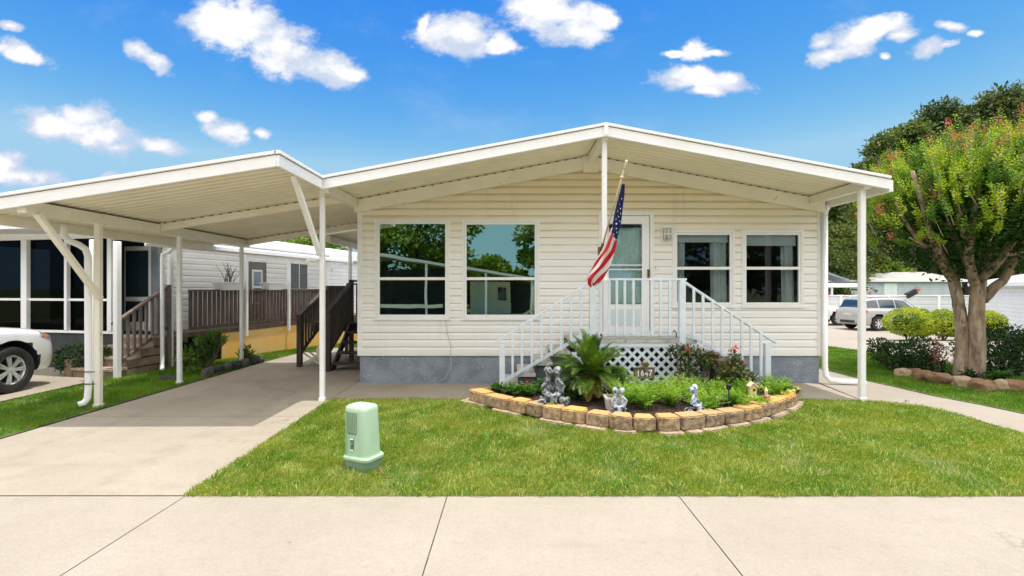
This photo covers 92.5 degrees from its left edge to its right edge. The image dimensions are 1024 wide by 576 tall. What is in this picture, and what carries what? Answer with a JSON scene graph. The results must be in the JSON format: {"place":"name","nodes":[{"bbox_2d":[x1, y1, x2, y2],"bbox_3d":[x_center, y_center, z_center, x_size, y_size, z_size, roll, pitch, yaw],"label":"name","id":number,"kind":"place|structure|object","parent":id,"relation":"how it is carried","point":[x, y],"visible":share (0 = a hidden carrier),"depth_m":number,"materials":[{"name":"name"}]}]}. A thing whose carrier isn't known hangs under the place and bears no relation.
{"place":"outdoors","nodes":[
{"label":"outdoors","id":0,"kind":"place"},
{"bbox_2d":[0,367,83,400],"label":"side driveway","id":1,"kind":"structure","parent":0,"point":[45,379],"depth_m":8.75,"materials":[{"name":"concrete"}]},
{"bbox_2d":[0,327,52,393],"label":"parked car","id":2,"kind":"object","parent":1,"relation":"on","point":[25,353],"visible":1,"depth_m":8.06,"materials":[{"name":"white paint"}]},
{"bbox_2d":[0,343,356,436],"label":"lawn","id":3,"kind":"structure","parent":0,"point":[68,393],"depth_m":7.59,"materials":[{"name":"green plant"}]},
{"bbox_2d":[0,348,359,494],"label":"driveway","id":4,"kind":"structure","parent":0,"point":[180,440],"depth_m":5.65,"materials":[{"name":"concrete"}]},
{"bbox_2d":[0,150,356,407],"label":"carport","id":5,"kind":"object","parent":4,"relation":"on","point":[243,201],"visible":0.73,"depth_m":6.90,"materials":[{"name":"white metal"}]},
{"bbox_2d":[296,280,359,371],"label":"back steps","id":6,"kind":"structure","parent":4,"relation":"on","point":[340,317],"depth_m":10.72,"materials":[{"name":"brown wood"}]},
{"bbox_2d":[0,380,742,575],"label":"joint filler","id":7,"kind":"object","parent":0,"point":[259,446],"visible":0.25,"depth_m":3.77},
{"bbox_2d":[0,496,1023,575],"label":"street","id":8,"kind":"structure","parent":0,"point":[569,536],"depth_m":3.34,"materials":[{"name":"concrete"}]},
{"bbox_2d":[0,346,1023,496],"bbox_3d":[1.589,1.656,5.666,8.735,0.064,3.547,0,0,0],"label":"front lawn","id":9,"kind":"structure","parent":0,"point":[943,422],"depth_m":4.86,"materials":[{"name":"green plant"}]},
{"bbox_2d":[51,341,112,373],"bbox_3d":[-8.326,1.400,9.543,1.226,0.747,0.640,0,0,0],"label":"bush","id":10,"kind":"object","parent":9,"relation":"on","point":[59,359],"visible":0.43,"depth_m":9.43,"materials":[{"name":"green plant"}]},
{"bbox_2d":[172,326,229,372],"bbox_3d":[-6.201,1.260,9.785,0.619,1.009,0.988,0,0,33],"label":"shrub","id":11,"kind":"object","parent":9,"relation":"on","point":[201,352],"visible":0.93,"depth_m":9.79,"materials":[{"name":"green plant"}]},
{"bbox_2d":[333,462,389,478],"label":"bare soil","id":12,"kind":"structure","parent":9,"relation":"on","point":[366,472],"depth_m":4.45,"materials":[{"name":"brown soil"}]},
{"bbox_2d":[343,402,383,471],"bbox_3d":[-1.391,1.406,4.596,0.318,0.628,0.265,0,0,26],"label":"utility pedestal","id":13,"kind":"object","parent":12,"relation":"on","point":[363,440],"visible":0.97,"depth_m":4.50,"materials":[{"name":"green plastic"}]},
{"bbox_2d":[460,397,487,407],"bbox_3d":[-0.503,1.681,7.150,0.542,0.057,0.282,0,0,34],"label":"footing stone","id":14,"kind":"object","parent":9,"relation":"on","point":[466,400],"visible":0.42,"depth_m":7.06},
{"bbox_2d":[469,388,493,403],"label":"retaining block","id":15,"kind":"structure","parent":14,"relation":"on","point":[478,392],"depth_m":7.08,"materials":[{"name":"beige stone"}]},
{"bbox_2d":[492,408,524,416],"bbox_3d":[-0.039,1.681,6.624,0.512,0.057,0.272,0,0,40],"label":"footing stone","id":16,"kind":"object","parent":9,"relation":"on","point":[508,411],"visible":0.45,"depth_m":6.54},
{"bbox_2d":[484,393,514,409],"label":"retaining block","id":17,"kind":"structure","parent":16,"relation":"on","point":[491,399],"depth_m":6.74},
{"bbox_2d":[509,397,532,413],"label":"retaining block","id":18,"kind":"structure","parent":16,"relation":"on","point":[517,404],"depth_m":6.49,"materials":[{"name":"beige stone"}]},
{"bbox_2d":[539,417,572,426],"bbox_3d":[0.576,1.681,6.153,0.480,0.056,0.276,0,0,33],"label":"footing stone","id":19,"kind":"object","parent":9,"relation":"on","point":[553,421],"visible":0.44,"depth_m":6.05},
{"bbox_2d":[526,400,546,416],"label":"retaining block","id":20,"kind":"structure","parent":19,"relation":"on","point":[534,408],"depth_m":6.29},
{"bbox_2d":[542,404,564,419],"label":"retaining block","id":21,"kind":"structure","parent":19,"relation":"on","point":[553,411],"depth_m":6.15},
{"bbox_2d":[562,405,588,423],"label":"retaining block","id":22,"kind":"structure","parent":19,"relation":"on","point":[574,414],"depth_m":5.98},
{"bbox_2d":[575,423,609,431],"bbox_3d":[0.963,1.681,5.901,0.411,0.057,0.283,0,0,32],"label":"footing stone","id":23,"kind":"object","parent":9,"relation":"on","point":[588,427],"visible":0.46,"depth_m":5.83,"materials":[{"name":"beige stone"}]},
{"bbox_2d":[586,409,610,426],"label":"retaining block","id":24,"kind":"structure","parent":23,"relation":"on","point":[597,417],"depth_m":5.85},
{"bbox_2d":[319,122,892,400],"bbox_3d":[1.622,-0.052,15.207,9.010,4.704,16.185,0,0,0],"label":"mobile home","id":25,"kind":"object","parent":9,"relation":"on","point":[467,258],"visible":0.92,"depth_m":8.66,"materials":[{"name":"plastic"}]},
{"bbox_2d":[373,219,450,319],"bbox_3d":[-1.763,-0.320,8.836,1.359,1.791,0.411,0,0,0],"label":"window","id":26,"kind":"structure","parent":25,"relation":"in","point":[412,256],"depth_m":8.68,"materials":[{"name":"glass"}]},
{"bbox_2d":[461,219,539,319],"bbox_3d":[-0.201,-0.314,8.670,1.402,1.781,0.080,0,0,0],"label":"window","id":27,"kind":"structure","parent":25,"relation":"in","point":[501,257],"depth_m":8.68,"materials":[{"name":"glass"}]},
{"bbox_2d":[586,160,627,286],"bbox_3d":[1.409,-0.872,6.940,0.579,1.746,0.483,0,0,32],"label":"flag","id":28,"kind":"object","parent":25,"relation":"attached to","point":[599,270],"visible":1,"depth_m":6.86,"materials":[{"name":"multicoloured fabric"}]},
{"bbox_2d":[598,211,653,332],"bbox_3d":[2.018,-0.253,8.689,0.976,2.185,0.201,0,0,0],"label":"door","id":29,"kind":"structure","parent":25,"relation":"in","point":[633,257],"depth_m":8.65,"materials":[{"name":"white plastic"}]},
{"bbox_2d":[672,230,735,307],"bbox_3d":[3.385,-0.236,8.740,1.131,1.567,0.219,0,0,0],"label":"window","id":30,"kind":"structure","parent":25,"relation":"in","point":[717,239],"depth_m":8.76,"materials":[{"name":"white plastic"}]},
{"bbox_2d":[741,230,804,307],"bbox_3d":[4.606,-0.236,8.741,1.120,1.567,0.221,0,0,0],"label":"window","id":31,"kind":"structure","parent":25,"relation":"in","point":[786,239],"depth_m":8.66,"materials":[{"name":"white plastic"}]},
{"bbox_2d":[613,427,636,435],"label":"footing stone","id":32,"kind":"object","parent":9,"relation":"on","point":[632,430],"visible":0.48,"depth_m":5.64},
{"bbox_2d":[609,411,631,429],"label":"retaining block","id":33,"kind":"structure","parent":32,"relation":"on","point":[621,420],"depth_m":5.71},
{"bbox_2d":[633,413,655,430],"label":"retaining block","id":34,"kind":"structure","parent":32,"relation":"on","point":[644,422],"depth_m":5.65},
{"bbox_2d":[655,428,684,437],"bbox_3d":[1.824,1.681,5.676,0.300,0.056,0.278,0,0,-5],"label":"footing stone","id":35,"kind":"object","parent":9,"relation":"on","point":[670,432],"visible":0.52,"depth_m":5.59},
{"bbox_2d":[655,413,679,431],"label":"retaining block","id":36,"kind":"structure","parent":35,"relation":"on","point":[666,422],"depth_m":5.64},
{"bbox_2d":[681,429,703,435],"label":"footing stone","id":37,"kind":"object","parent":9,"relation":"on","point":[695,431],"visible":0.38,"depth_m":5.63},
{"bbox_2d":[673,411,704,430],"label":"retaining block","id":38,"kind":"structure","parent":37,"relation":"on","point":[690,420],"depth_m":5.72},
{"bbox_2d":[700,425,727,432],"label":"footing stone","id":39,"kind":"object","parent":9,"relation":"on","point":[713,429],"visible":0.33,"depth_m":5.76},
{"bbox_2d":[696,409,723,426],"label":"retaining block","id":40,"kind":"structure","parent":39,"relation":"on","point":[711,417],"depth_m":5.84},
{"bbox_2d":[726,421,750,428],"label":"footing stone","id":41,"kind":"object","parent":9,"relation":"on","point":[744,423],"visible":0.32,"depth_m":5.92,"materials":[{"name":"beige stone"}]},
{"bbox_2d":[714,407,744,423],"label":"retaining block","id":42,"kind":"structure","parent":41,"relation":"on","point":[730,413],"depth_m":5.97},
{"bbox_2d":[748,417,771,424],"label":"footing stone","id":43,"kind":"object","parent":9,"relation":"on","point":[767,419],"visible":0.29,"depth_m":6.12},
{"bbox_2d":[733,403,762,420],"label":"retaining block","id":44,"kind":"structure","parent":43,"relation":"on","point":[748,409],"depth_m":6.13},
{"bbox_2d":[770,410,788,418],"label":"footing stone","id":45,"kind":"object","parent":9,"relation":"on","point":[781,414],"visible":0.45,"depth_m":6.41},
{"bbox_2d":[748,399,775,416],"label":"retaining block","id":46,"kind":"structure","parent":45,"relation":"on","point":[767,406],"depth_m":6.32,"materials":[{"name":"beige stone"}]},
{"bbox_2d":[770,395,786,412],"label":"retaining block","id":47,"kind":"structure","parent":45,"relation":"on","point":[777,400],"depth_m":6.56,"materials":[{"name":"beige stone"}]},
{"bbox_2d":[786,400,803,412],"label":"footing stone","id":48,"kind":"object","parent":9,"relation":"on","point":[796,406],"visible":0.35,"depth_m":6.81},
{"bbox_2d":[772,391,796,407],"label":"retaining block","id":49,"kind":"structure","parent":48,"relation":"on","point":[791,397],"depth_m":6.85,"materials":[{"name":"beige stone"}]},
{"bbox_2d":[866,334,951,372],"bbox_3d":[7.924,1.348,9.804,1.636,0.836,1.123,0,0,0],"label":"shrub","id":50,"kind":"object","parent":9,"relation":"on","point":[914,359],"visible":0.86,"depth_m":9.71,"materials":[{"name":"green plant"}]},
{"bbox_2d":[852,103,1023,378],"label":"crape myrtle","id":51,"kind":"object","parent":9,"relation":"on","point":[964,200],"visible":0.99,"depth_m":8.83,"materials":[{"name":"green plant"}]},
{"bbox_2d":[925,372,951,384],"bbox_3d":[7.507,1.616,8.592,0.384,0.280,0.289,0,0,0],"label":"boulder","id":52,"kind":"object","parent":9,"relation":"on","point":[939,378],"visible":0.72,"depth_m":8.50,"materials":[{"name":"brown stone"}]},
{"bbox_2d":[951,376,970,388],"bbox_3d":[7.665,1.612,8.322,0.319,0.238,0.250,0,0,0],"label":"boulder","id":53,"kind":"object","parent":9,"relation":"on","point":[962,381],"visible":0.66,"depth_m":8.26,"materials":[{"name":"beige stone"}]},
{"bbox_2d":[968,378,997,391],"bbox_3d":[7.791,1.623,8.094,0.388,0.244,0.306,0,0,0],"label":"boulder","id":54,"kind":"object","parent":9,"relation":"on","point":[982,384],"visible":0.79,"depth_m":7.99,"materials":[{"name":"brown stone"}]},
{"bbox_2d":[945,322,1023,377],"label":"shrub","id":55,"kind":"object","parent":9,"relation":"on","point":[1014,344],"visible":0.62,"depth_m":9.38,"materials":[{"name":"green plant"}]},
{"bbox_2d":[976,368,1019,379],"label":"groundcover plant","id":56,"kind":"object","parent":9,"relation":"on","point":[998,374],"visible":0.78,"depth_m":8.72,"materials":[{"name":"green plant"}]},
{"bbox_2d":[1005,379,1023,392],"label":"boulder","id":57,"kind":"object","parent":9,"relation":"on","point":[1016,385],"visible":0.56,"depth_m":7.95,"materials":[{"name":"brown stone"}]},
{"bbox_2d":[0,336,1023,497],"bbox_3d":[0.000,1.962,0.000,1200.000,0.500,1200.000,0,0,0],"label":"ground","id":58,"kind":"structure","parent":0,"point":[456,399],"depth_m":7.57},
{"bbox_2d":[64,285,176,378],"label":"side stairs","id":59,"kind":"structure","parent":58,"relation":"on","point":[140,352],"depth_m":9.75,"materials":[{"name":"beige wood"}]},
{"bbox_2d":[0,225,356,380],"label":"neighbour home","id":60,"kind":"object","parent":58,"relation":"on","point":[41,286],"visible":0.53,"depth_m":10.87,"materials":[{"name":"paint"}]},
{"bbox_2d":[124,246,150,330],"bbox_3d":[-8.316,0.020,10.894,0.720,1.880,0.055,0,0,12],"label":"porch door","id":61,"kind":"structure","parent":60,"relation":"in","point":[137,259],"depth_m":10.87,"materials":[{"name":"white metal"}]},
{"bbox_2d":[210,264,238,289],"bbox_3d":[-6.729,-0.265,11.624,0.300,0.649,0.756,0,0,12],"label":"rail planter","id":62,"kind":"object","parent":60,"relation":"attached to","point":[229,285],"visible":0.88,"depth_m":11.53,"materials":[{"name":"white plastic"}]},
{"bbox_2d":[248,261,265,320],"bbox_3d":[-7.132,0.200,13.683,0.070,1.840,0.780,0,0,12],"label":"door","id":63,"kind":"structure","parent":60,"relation":"in","point":[256,270],"depth_m":13.64,"materials":[{"name":"grey"}]},
{"bbox_2d":[260,283,285,289],"bbox_3d":[-6.408,-0.037,13.133,0.300,0.195,0.700,0,0,12],"label":"rail planter","id":64,"kind":"object","parent":60,"relation":"attached to","point":[273,286],"visible":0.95,"depth_m":12.97,"materials":[{"name":"white plastic"}]},
{"bbox_2d":[291,261,307,290],"bbox_3d":[-6.753,-0.360,15.512,0.058,0.920,0.950,0,0,12],"label":"window","id":65,"kind":"structure","parent":60,"relation":"in","point":[299,270],"depth_m":15.52,"materials":[{"name":"white glass"}]},
{"bbox_2d":[280,235,355,251],"bbox_3d":[-13.419,-0.800,33.746,6.162,6.401,6.842,0,0,24],"label":"tall tree","id":66,"kind":"object","parent":58,"relation":"on","point":[306,240],"visible":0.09,"depth_m":33.20,"materials":[{"name":"green plant"}]},
{"bbox_2d":[828,272,856,294],"bbox_3d":[23.400,0.400,37.150,6.200,3.600,2.500,0,0,0],"label":"gable carport","id":67,"kind":"object","parent":58,"relation":"on","point":[833,277],"visible":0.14,"depth_m":36.00,"materials":[{"name":"grey metal"}]},
{"bbox_2d":[828,251,870,294],"bbox_3d":[25.970,-0.333,39.935,4.925,5.471,5.729,0,0,0],"label":"tall tree","id":68,"kind":"object","parent":58,"relation":"on","point":[838,268],"visible":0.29,"depth_m":38.77,"materials":[{"name":"green plant"}]},
{"bbox_2d":[828,220,893,292],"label":"tall tree","id":69,"kind":"object","parent":58,"relation":"on","point":[839,235],"visible":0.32,"depth_m":40.72,"materials":[{"name":"green plant"}]},
{"bbox_2d":[828,202,893,268],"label":"tall tree","id":70,"kind":"object","parent":58,"relation":"on","point":[835,212],"visible":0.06,"depth_m":44.11,"materials":[{"name":"green plant"}]},
{"bbox_2d":[833,166,921,270],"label":"tall tree","id":71,"kind":"object","parent":58,"relation":"on","point":[862,168],"visible":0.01,"depth_m":48.55,"materials":[{"name":"green plant"}]},
{"bbox_2d":[848,126,930,244],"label":"tall tree","id":72,"kind":"object","parent":58,"relation":"on","point":[878,140],"visible":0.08,"depth_m":58.16,"materials":[{"name":"green plant"}]},
{"bbox_2d":[871,253,915,272],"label":"tall tree","id":73,"kind":"object","parent":58,"relation":"on","point":[893,266],"visible":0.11,"depth_m":43.11,"materials":[{"name":"green plant"}]},
{"bbox_2d":[828,272,967,294],"bbox_3d":[29.050,0.475,42.985,14.100,4.250,8.630,0,0,0],"label":"mobile home","id":74,"kind":"object","parent":58,"relation":"on","point":[894,283],"visible":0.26,"depth_m":38.98,"materials":[{"name":"white"}]},
{"bbox_2d":[884,283,896,294],"bbox_3d":[30.100,0.650,38.963,1.000,2.000,0.042,0,0,0],"label":"door","id":75,"kind":"structure","parent":74,"relation":"in","point":[889,288],"depth_m":38.95,"materials":[{"name":"white plastic"}]},
{"bbox_2d":[853,117,966,271],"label":"tall tree","id":76,"kind":"object","parent":58,"relation":"on","point":[914,131],"visible":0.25,"depth_m":49.21,"materials":[{"name":"green plant"}]},
{"bbox_2d":[852,94,1010,273],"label":"tall tree","id":77,"kind":"object","parent":58,"relation":"on","point":[944,109],"visible":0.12,"depth_m":54.47,"materials":[{"name":"green plant"}]},
{"bbox_2d":[922,102,1023,294],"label":"tall tree","id":78,"kind":"object","parent":58,"relation":"on","point":[966,286],"visible":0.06,"depth_m":52.27,"materials":[{"name":"green plant"}]},
{"bbox_2d":[930,79,1023,275],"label":"tall tree","id":79,"kind":"object","parent":58,"relation":"on","point":[1009,100],"visible":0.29,"depth_m":51.59,"materials":[{"name":"green plant"}]},
{"bbox_2d":[968,274,1023,337],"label":"mobile home","id":80,"kind":"object","parent":58,"relation":"on","point":[1007,299],"visible":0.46,"depth_m":20.09,"materials":[{"name":"grey paint"}]},
{"bbox_2d":[0,0,1023,251],"label":"sky","id":81,"kind":"structure","parent":0,"point":[90,89],"materials":[{"name":"blue"}]},
{"bbox_2d":[334,381,855,399],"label":"front walk","id":82,"kind":"structure","parent":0,"point":[358,390],"depth_m":8.07,"materials":[{"name":"concrete"}]},
{"bbox_2d":[494,278,776,389],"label":"porch steps","id":83,"kind":"structure","parent":82,"relation":"on","point":[651,347],"depth_m":7.61,"materials":[{"name":"white wood"}]},
{"bbox_2d":[476,388,794,426],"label":"bark mulch","id":84,"kind":"object","parent":0,"point":[668,410],"visible":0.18,"depth_m":6.43,"materials":[{"name":"brown wood"}]},
{"bbox_2d":[501,381,523,395],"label":"groundcover plant","id":85,"kind":"object","parent":84,"relation":"on","point":[510,389],"visible":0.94,"depth_m":7.09,"materials":[{"name":"green plant"}]},
{"bbox_2d":[512,381,537,395],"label":"groundcover plant","id":86,"kind":"object","parent":84,"relation":"on","point":[526,390],"visible":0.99,"depth_m":7.03,"materials":[{"name":"green plant"}]},
{"bbox_2d":[537,366,569,406],"bbox_3d":[0.538,1.307,6.404,0.425,0.546,0.268,0,0,0],"label":"garden statue","id":87,"kind":"object","parent":84,"relation":"on","point":[558,386],"visible":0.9,"depth_m":6.40,"materials":[{"name":"grey stone"}]},
{"bbox_2d":[549,329,632,401],"bbox_3d":[1.080,1.086,6.910,1.192,1.007,1.239,0,0,34],"label":"sago palm","id":88,"kind":"object","parent":84,"relation":"on","point":[592,372],"visible":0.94,"depth_m":6.76,"materials":[{"name":"green plant"}]},
{"bbox_2d":[610,387,627,412],"bbox_3d":[1.322,1.403,6.040,0.207,0.335,0.170,0,0,0],"label":"garden statue","id":89,"kind":"object","parent":84,"relation":"on","point":[622,400],"visible":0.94,"depth_m":6.04,"materials":[{"name":"grey stone"}]},
{"bbox_2d":[600,378,645,406],"bbox_3d":[1.409,1.380,6.376,0.510,0.424,0.633,0,0,-38],"label":"shrub","id":90,"kind":"object","parent":84,"relation":"on","point":[626,393],"visible":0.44,"depth_m":6.31,"materials":[{"name":"green plant"}]},
{"bbox_2d":[632,367,655,385],"bbox_3d":[1.899,1.371,7.050,0.324,0.458,0.040,0,0,0],"label":"number sign","id":91,"kind":"object","parent":84,"relation":"on","point":[640,372],"visible":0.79,"depth_m":7.04,"materials":[{"name":"brown"}]},
{"bbox_2d":[627,378,666,409],"bbox_3d":[1.702,1.379,6.326,0.487,0.426,0.608,0,0,-34],"label":"shrub","id":92,"kind":"object","parent":84,"relation":"on","point":[643,403],"visible":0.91,"depth_m":6.27,"materials":[{"name":"green plant"}]},
{"bbox_2d":[639,374,671,402],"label":"shrub","id":93,"kind":"object","parent":84,"relation":"on","point":[658,394],"visible":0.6,"depth_m":6.59,"materials":[{"name":"green plant"}]},
{"bbox_2d":[650,377,691,406],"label":"shrub","id":94,"kind":"object","parent":84,"relation":"on","point":[669,398],"visible":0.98,"depth_m":6.41,"materials":[{"name":"green plant"}]},
{"bbox_2d":[669,377,705,403],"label":"fern","id":95,"kind":"object","parent":84,"relation":"on","point":[688,395],"visible":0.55,"depth_m":6.60,"materials":[{"name":"green plant"}]},
{"bbox_2d":[666,343,716,386],"bbox_3d":[2.695,1.234,7.398,0.789,0.823,0.311,0,0,0],"label":"rose bush","id":96,"kind":"object","parent":84,"relation":"on","point":[682,352],"visible":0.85,"depth_m":7.38,"materials":[{"name":"green plant"}]},
{"bbox_2d":[684,384,704,410],"bbox_3d":[2.260,1.385,6.051,0.250,0.383,0.163,0,0,25],"label":"garden statue","id":97,"kind":"object","parent":84,"relation":"on","point":[694,399],"visible":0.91,"depth_m":6.04,"materials":[{"name":"white ceramic"}]},
{"bbox_2d":[690,390,729,409],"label":"fern","id":98,"kind":"object","parent":84,"relation":"on","point":[714,401],"visible":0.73,"depth_m":6.25,"materials":[{"name":"green plant"}]},
{"bbox_2d":[699,377,740,393],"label":"fern","id":99,"kind":"object","parent":84,"relation":"on","point":[720,386],"visible":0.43,"depth_m":6.88,"materials":[{"name":"green plant"}]},
{"bbox_2d":[712,358,744,389],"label":"flowering shrub","id":100,"kind":"object","parent":84,"relation":"on","point":[718,364],"visible":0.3,"depth_m":7.33,"materials":[{"name":"green plant"}]},
{"bbox_2d":[713,349,758,389],"bbox_3d":[3.314,1.270,7.245,0.649,0.745,0.363,0,0,-10],"label":"rose bush","id":101,"kind":"object","parent":84,"relation":"on","point":[735,372],"visible":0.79,"depth_m":7.21,"materials":[{"name":"green plant"}]},
{"bbox_2d":[717,387,760,405],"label":"fern","id":102,"kind":"object","parent":84,"relation":"on","point":[734,399],"visible":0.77,"depth_m":6.32,"materials":[{"name":"green plant"}]},
{"bbox_2d":[719,378,771,397],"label":"fern","id":103,"kind":"object","parent":84,"relation":"on","point":[741,386],"visible":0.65,"depth_m":6.99,"materials":[{"name":"green plant"}]},
{"bbox_2d":[756,377,794,395],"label":"fern","id":104,"kind":"object","parent":84,"relation":"on","point":[776,389],"visible":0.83,"depth_m":6.94,"materials":[{"name":"green plant"}]},
{"bbox_2d":[819,346,1023,412],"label":"lawn","id":105,"kind":"structure","parent":0,"point":[851,361],"depth_m":8.60,"materials":[{"name":"green plant"}]},
{"bbox_2d":[819,369,1023,432],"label":"side walk","id":106,"kind":"structure","parent":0,"point":[986,414],"depth_m":7.28,"materials":[{"name":"concrete"}]},
{"bbox_2d":[828,321,1023,375],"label":"parking area","id":107,"kind":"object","parent":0,"point":[839,334],"visible":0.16,"depth_m":19.97,"materials":[{"name":"concrete"}]},
{"bbox_2d":[828,305,841,325],"bbox_3d":[17.598,1.304,29.400,4.735,1.771,2.235,0,0,8],"label":"parked car","id":108,"kind":"object","parent":107,"relation":"on","point":[832,313],"visible":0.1,"depth_m":28.35,"materials":[{"name":"white paint"}]},
{"bbox_2d":[836,296,930,330],"bbox_3d":[19.747,1.308,25.800,4.735,1.771,2.235,0,0,-8],"label":"parked car","id":109,"kind":"object","parent":107,"relation":"on","point":[878,308],"visible":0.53,"depth_m":25.00,"materials":[{"name":"grey paint"}]},
{"bbox_2d":[828,295,969,320],"bbox_3d":[23.001,1.330,31.948,15.176,1.740,0.144,0,0,5],"label":"white fence","id":110,"kind":"object","parent":107,"relation":"on","point":[932,302],"visible":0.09,"depth_m":31.68,"materials":[{"name":"metal"}]},
{"bbox_2d":[880,306,940,339],"bbox_3d":[15.030,1.348,18.439,1.982,1.373,1.623,0,0,0],"label":"hedge bush","id":111,"kind":"object","parent":107,"relation":"on","point":[913,322],"visible":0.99,"depth_m":18.09,"materials":[{"name":"green plant"}]},
{"bbox_2d":[931,308,967,339],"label":"hedge bush","id":112,"kind":"object","parent":107,"relation":"on","point":[946,327],"visible":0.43,"depth_m":18.39,"materials":[{"name":"green plant"}]},
{"bbox_2d":[985,310,1009,337],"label":"hedge bush","id":113,"kind":"object","parent":107,"relation":"on","point":[992,319],"visible":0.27,"depth_m":18.17,"materials":[{"name":"green plant"}]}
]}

